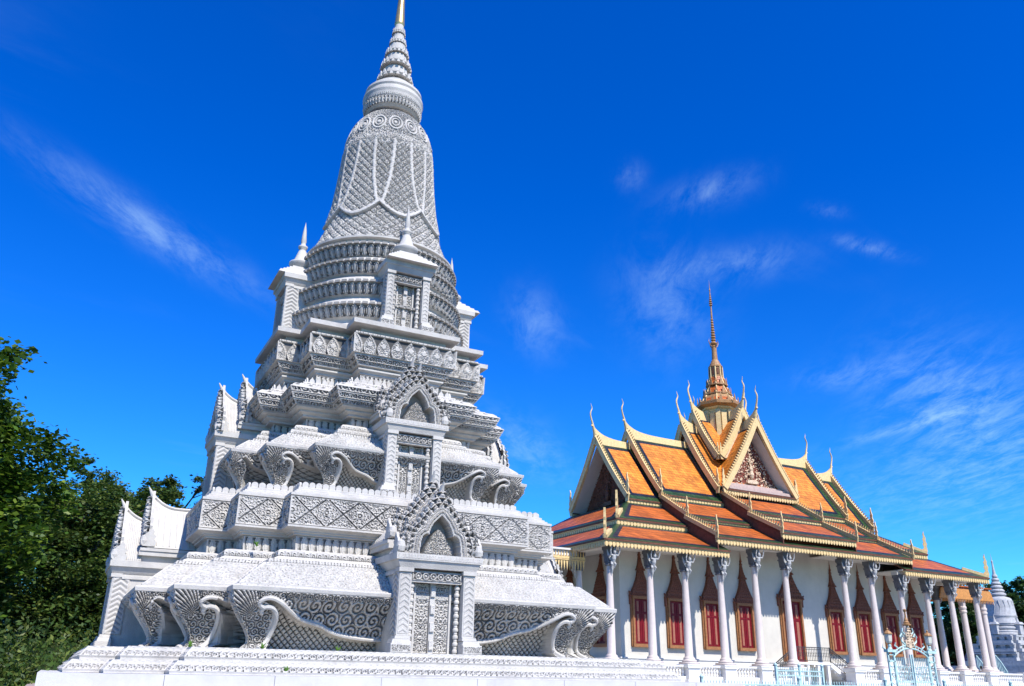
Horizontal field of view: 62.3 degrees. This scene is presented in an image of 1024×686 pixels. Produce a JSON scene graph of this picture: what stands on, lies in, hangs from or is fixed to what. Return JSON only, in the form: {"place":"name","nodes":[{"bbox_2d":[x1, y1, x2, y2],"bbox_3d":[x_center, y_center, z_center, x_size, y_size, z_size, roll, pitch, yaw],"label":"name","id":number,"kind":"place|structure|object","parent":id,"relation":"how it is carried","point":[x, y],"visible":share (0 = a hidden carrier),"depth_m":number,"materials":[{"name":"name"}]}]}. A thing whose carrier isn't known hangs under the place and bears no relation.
{"place":"outdoors","nodes":[
{"label":"outdoors","id":0,"kind":"place"},
{"bbox_2d":[0,0,1023,618],"label":"sky","id":1,"kind":"structure","parent":0,"point":[843,179],"materials":[{"name":"blue"}]},
{"bbox_2d":[551,286,1023,685],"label":"temple","id":2,"kind":"structure","parent":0,"point":[717,538],"depth_m":55.94,"materials":[{"name":"white paint"}]},
{"bbox_2d":[565,562,573,585],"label":"window","id":3,"kind":"structure","parent":2,"relation":"in","point":[569,575],"depth_m":54.40,"materials":[{"name":"brown wood"}]},
{"bbox_2d":[591,554,606,646],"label":"window","id":4,"kind":"structure","parent":2,"relation":"in","point":[599,592],"depth_m":51.05,"materials":[{"name":"brown wood"}]},
{"bbox_2d":[628,552,647,646],"bbox_3d":[7.657,14.768,50.208,1.800,6.130,0.285,12,-24,-26],"label":"window","id":5,"kind":"structure","parent":2,"relation":"in","point":[637,595],"depth_m":49.77,"materials":[{"name":"red wood"}]},
{"bbox_2d":[664,555,683,648],"bbox_3d":[9.945,15.255,51.345,1.800,6.130,0.285,12,-24,-26],"label":"window","id":6,"kind":"structure","parent":2,"relation":"in","point":[673,603],"depth_m":50.91,"materials":[{"name":"red wood"}]},
{"bbox_2d":[699,557,720,649],"bbox_3d":[12.346,15.766,52.538,1.800,6.130,0.285,12,-24,-26],"label":"window","id":7,"kind":"structure","parent":2,"relation":"in","point":[709,597],"depth_m":52.12,"materials":[{"name":"red wood"}]},
{"bbox_2d":[733,556,756,650],"bbox_3d":[14.721,16.271,53.718,1.800,6.130,0.285,12,-24,-26],"label":"window","id":8,"kind":"structure","parent":2,"relation":"in","point":[743,606],"depth_m":53.32,"materials":[{"name":"red wood"}]},
{"bbox_2d":[776,570,807,661],"bbox_3d":[18.254,17.002,55.492,2.376,7.303,0.754,12,-24,-26],"label":"door","id":9,"kind":"structure","parent":2,"relation":"in","point":[797,605],"depth_m":55.10,"materials":[{"name":"brown wood"}]},
{"bbox_2d":[825,565,848,654],"bbox_3d":[21.794,17.777,57.233,1.800,6.130,0.285,12,-24,-26],"label":"window","id":10,"kind":"structure","parent":2,"relation":"in","point":[834,610],"depth_m":56.84,"materials":[{"name":"red wood"}]},
{"bbox_2d":[853,565,876,655],"bbox_3d":[24.169,18.282,58.413,1.800,6.130,0.285,12,-24,-26],"label":"window","id":11,"kind":"structure","parent":2,"relation":"in","point":[862,612],"depth_m":58.02,"materials":[{"name":"red wood"}]},
{"bbox_2d":[880,569,903,656],"bbox_3d":[26.570,18.793,59.607,1.800,6.130,0.285,12,-24,-26],"label":"window","id":12,"kind":"structure","parent":2,"relation":"in","point":[889,612],"depth_m":59.36,"materials":[{"name":"brown wood"}]},
{"bbox_2d":[906,578,926,657],"bbox_3d":[28.858,19.280,60.744,1.800,6.130,0.285,12,-24,-26],"label":"window","id":13,"kind":"structure","parent":2,"relation":"in","point":[915,615],"depth_m":60.51,"materials":[{"name":"brown wood"}]},
{"bbox_2d":[882,609,940,685],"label":"iron gate","id":14,"kind":"structure","parent":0,"point":[909,643],"depth_m":34.07,"materials":[{"name":"white metal"}]},
{"label":"ground","id":15,"kind":"structure","parent":0,"visible":0},
{"bbox_2d":[0,336,88,674],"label":"broadleaf tree","id":16,"kind":"object","parent":15,"relation":"on","point":[20,551],"visible":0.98,"depth_m":19.73,"materials":[{"name":"green plant"}]},
{"bbox_2d":[6,601,91,681],"bbox_3d":[-13.589,8.481,22.211,11.781,3.256,9.899,11,-24,-25],"label":"shrub","id":17,"kind":"object","parent":15,"relation":"on","point":[46,651],"visible":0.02,"depth_m":22.31,"materials":[{"name":"green plant"}]},
{"bbox_2d":[0,546,98,685],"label":"shrub","id":18,"kind":"object","parent":15,"relation":"on","point":[24,674],"visible":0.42,"depth_m":15.88,"materials":[{"name":"green plant"}]},
{"bbox_2d":[1,609,100,666],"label":"shrub","id":19,"kind":"object","parent":15,"relation":"on","point":[68,643],"visible":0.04,"depth_m":23.28,"materials":[{"name":"green plant"}]},
{"bbox_2d":[0,477,144,651],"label":"leaved tree","id":20,"kind":"object","parent":15,"relation":"on","point":[94,522],"visible":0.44,"depth_m":28.37,"materials":[{"name":"green plant"}]},
{"bbox_2d":[2,454,185,645],"bbox_3d":[-15.341,9.149,32.263,8.835,9.200,6.806,11,-24,-25],"label":"leaved tree","id":21,"kind":"object","parent":15,"relation":"on","point":[168,492],"visible":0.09,"depth_m":32.25,"materials":[{"name":"green plant"}]},
{"bbox_2d":[95,474,204,613],"bbox_3d":[-14.865,10.935,37.524,7.592,9.771,6.879,11,-24,-25],"label":"leaved tree","id":22,"kind":"object","parent":15,"relation":"on","point":[197,479],"visible":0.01,"depth_m":37.86,"materials":[{"name":"green plant"}]},
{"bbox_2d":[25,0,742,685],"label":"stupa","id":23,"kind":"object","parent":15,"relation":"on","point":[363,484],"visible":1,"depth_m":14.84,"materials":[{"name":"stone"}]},
{"bbox_2d":[699,673,887,685],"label":"iron fence","id":24,"kind":"object","parent":15,"relation":"on","point":[701,676],"visible":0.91,"depth_m":31.01,"materials":[{"name":"white metal"}]},
{"bbox_2d":[774,662,824,684],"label":"iron fence","id":25,"kind":"object","parent":15,"relation":"on","point":[799,671],"visible":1,"depth_m":37.49,"materials":[{"name":"white metal"}]},
{"bbox_2d":[934,624,973,665],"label":"distant tree","id":26,"kind":"object","parent":15,"relation":"on","point":[952,660],"visible":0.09,"depth_m":104.42,"materials":[{"name":"green plant"}]},
{"bbox_2d":[931,598,977,657],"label":"distant tree","id":27,"kind":"object","parent":15,"relation":"on","point":[945,613],"visible":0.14,"depth_m":100.84,"materials":[{"name":"green plant"}]},
{"bbox_2d":[933,584,1023,641],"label":"distant tree","id":28,"kind":"object","parent":15,"relation":"on","point":[985,585],"visible":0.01,"depth_m":104.95,"materials":[{"name":"green plant"}]},
{"bbox_2d":[942,678,1022,685],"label":"iron fence","id":29,"kind":"object","parent":15,"relation":"on","point":[945,683],"visible":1,"depth_m":35.37,"materials":[{"name":"white metal"}]},
{"bbox_2d":[951,554,1023,684],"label":"stupa","id":30,"kind":"object","parent":15,"relation":"on","point":[1006,630],"visible":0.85,"depth_m":81.96,"materials":[{"name":"grey stone"}]},
{"bbox_2d":[976,655,1007,672],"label":"stair rail","id":31,"kind":"object","parent":15,"relation":"on","point":[981,662],"visible":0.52,"depth_m":72.59,"materials":[{"name":"white metal"}]},
{"bbox_2d":[1000,576,1023,627],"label":"distant tree","id":32,"kind":"object","parent":15,"relation":"on","point":[1018,585],"visible":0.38,"depth_m":102.11,"materials":[{"name":"green plant"}]}
]}

